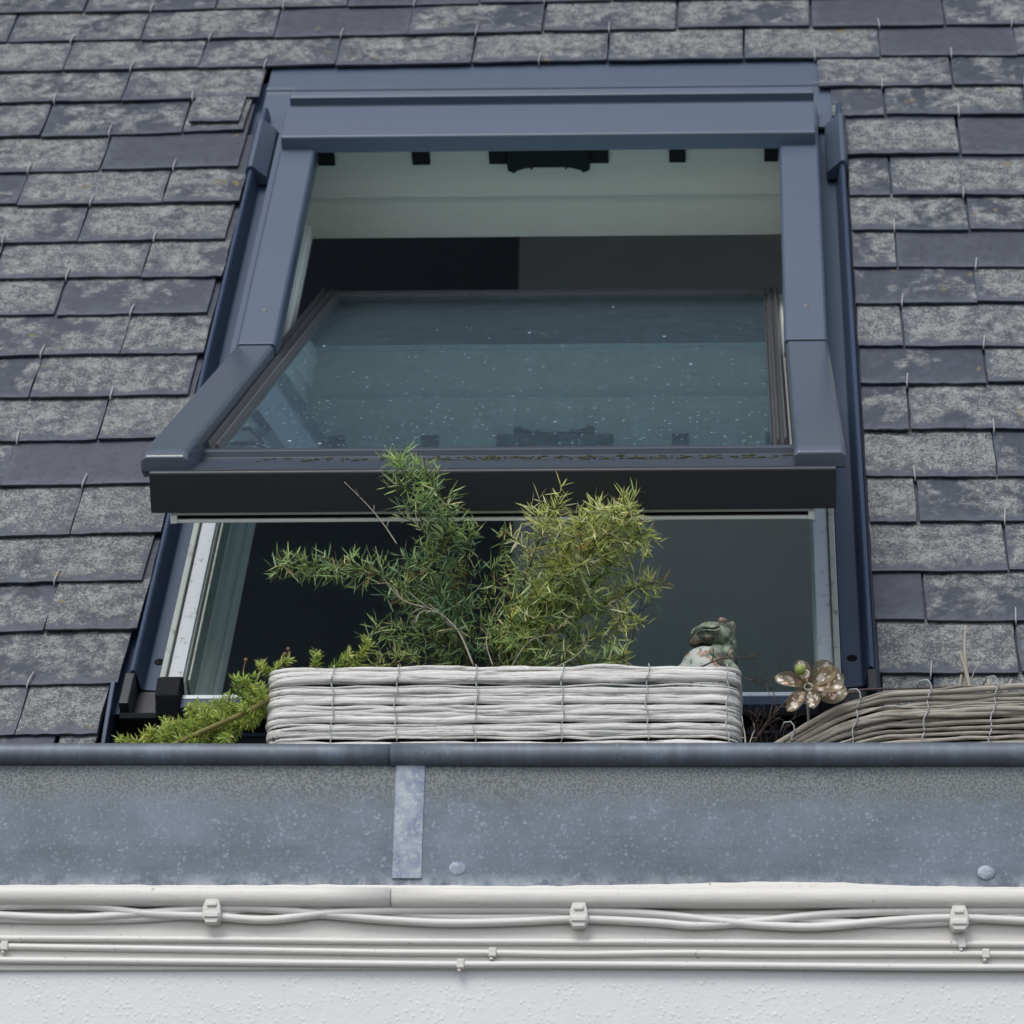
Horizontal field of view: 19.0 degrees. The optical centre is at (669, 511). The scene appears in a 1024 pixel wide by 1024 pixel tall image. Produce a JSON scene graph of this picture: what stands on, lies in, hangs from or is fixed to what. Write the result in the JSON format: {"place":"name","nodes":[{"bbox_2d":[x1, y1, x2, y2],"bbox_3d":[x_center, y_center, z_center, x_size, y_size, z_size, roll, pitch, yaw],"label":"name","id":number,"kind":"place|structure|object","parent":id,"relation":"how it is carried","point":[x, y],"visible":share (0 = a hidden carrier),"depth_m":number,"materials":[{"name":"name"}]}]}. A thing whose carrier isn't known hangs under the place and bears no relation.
{"place":"outdoors","nodes":[
{"label":"outdoors","id":0,"kind":"place"},
{"bbox_2d":[700,642,825,742],"bbox_3d":[0.098,0.203,3.267,0.126,0.120,0.068,13,-24,-32],"label":"bare shrub","id":1,"kind":"object","parent":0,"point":[765,725],"visible":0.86,"depth_m":3.26,"materials":[{"name":"brown plant"}]},
{"label":"ground","id":2,"kind":"structure","parent":0,"visible":0},
{"bbox_2d":[0,0,1023,1023],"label":"house","id":3,"kind":"structure","parent":2,"relation":"on","point":[126,138],"depth_m":4.23,"materials":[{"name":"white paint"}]},
{"bbox_2d":[101,57,883,743],"bbox_3d":[-0.189,-0.209,3.979,0.964,1.441,1.088,0,-20,1],"label":"roof window","id":4,"kind":"structure","parent":3,"relation":"attached to","point":[695,403],"depth_m":4.08,"materials":[{"name":"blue metal"}]},
{"bbox_2d":[0,742,1023,889],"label":"rain gutter","id":5,"kind":"object","parent":3,"relation":"attached to","point":[698,815],"visible":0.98,"depth_m":3.17,"materials":[{"name":"metal"}]},
{"bbox_2d":[265,663,742,743],"bbox_3d":[-0.176,0.289,3.291,0.512,0.215,0.164,0,-20,1],"label":"planter","id":6,"kind":"object","parent":5,"relation":"in","point":[436,708],"visible":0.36,"depth_m":3.24,"materials":[{"name":"wicker"}]},
{"bbox_2d":[112,633,377,742],"bbox_3d":[-0.452,0.209,3.280,0.284,0.150,0.096,0,-20,1],"label":"trailing plant","id":7,"kind":"object","parent":6,"relation":"in","point":[211,721],"visible":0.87,"depth_m":3.27,"materials":[{"name":"green plant"}]},
{"bbox_2d":[265,439,673,687],"bbox_3d":[-0.214,0.071,3.307,0.442,0.264,0.216,0,-20,1],"label":"asparagus fern","id":8,"kind":"object","parent":6,"relation":"on","point":[530,622],"visible":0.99,"depth_m":3.30,"materials":[{"name":"green plant"}]},
{"bbox_2d":[675,617,741,689],"bbox_3d":[0.042,0.160,3.316,0.074,0.105,0.045,0,-20,1],"label":"frog figurine","id":9,"kind":"object","parent":6,"relation":"on","point":[720,633],"visible":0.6,"depth_m":3.31,"materials":[{"name":"ceramic"}]},
{"bbox_2d":[774,675,1023,742],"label":"planter","id":10,"kind":"object","parent":5,"relation":"in","point":[861,720],"visible":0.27,"depth_m":3.23,"materials":[{"name":"wicker"}]},
{"bbox_2d":[776,661,841,720],"bbox_3d":[0.144,0.201,3.218,0.063,0.086,0.067,14,-24,-33],"label":"flower ornament","id":11,"kind":"object","parent":10,"relation":"in","point":[800,670],"visible":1,"depth_m":3.22,"materials":[{"name":"beige plastic"}]},
{"bbox_2d":[809,626,1012,706],"bbox_3d":[0.278,0.166,3.292,0.260,0.092,0.024,-1,-20,4],"label":"dead shrub","id":12,"kind":"object","parent":10,"relation":"in","point":[963,660],"visible":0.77,"depth_m":3.28,"materials":[{"name":"brown plant"}]},
{"bbox_2d":[0,899,1023,932],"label":"cable","id":13,"kind":"object","parent":3,"relation":"attached to","point":[958,918],"visible":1,"depth_m":3.13,"materials":[{"name":"white plastic"}]},
{"bbox_2d":[0,957,1023,971],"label":"thin cable","id":14,"kind":"object","parent":3,"relation":"attached to","point":[459,964],"visible":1,"depth_m":3.12,"materials":[{"name":"white plastic"}]},
{"bbox_2d":[0,906,1023,929],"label":"cable","id":15,"kind":"object","parent":3,"relation":"attached to","point":[519,921],"visible":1,"depth_m":3.13,"materials":[{"name":"white plastic"}]},
{"bbox_2d":[0,941,1023,961],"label":"thin cable","id":16,"kind":"object","parent":3,"relation":"attached to","point":[494,952],"visible":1,"depth_m":3.12,"materials":[{"name":"white plastic"}]},
{"bbox_2d":[0,935,1023,950],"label":"thin cable","id":17,"kind":"object","parent":3,"relation":"attached to","point":[961,944],"visible":1,"depth_m":3.13,"materials":[{"name":"white plastic"}]},
{"bbox_2d":[0,908,1023,927],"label":"cable","id":18,"kind":"object","parent":3,"relation":"attached to","point":[470,916],"visible":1,"depth_m":3.13,"materials":[{"name":"white plastic"}]}
]}

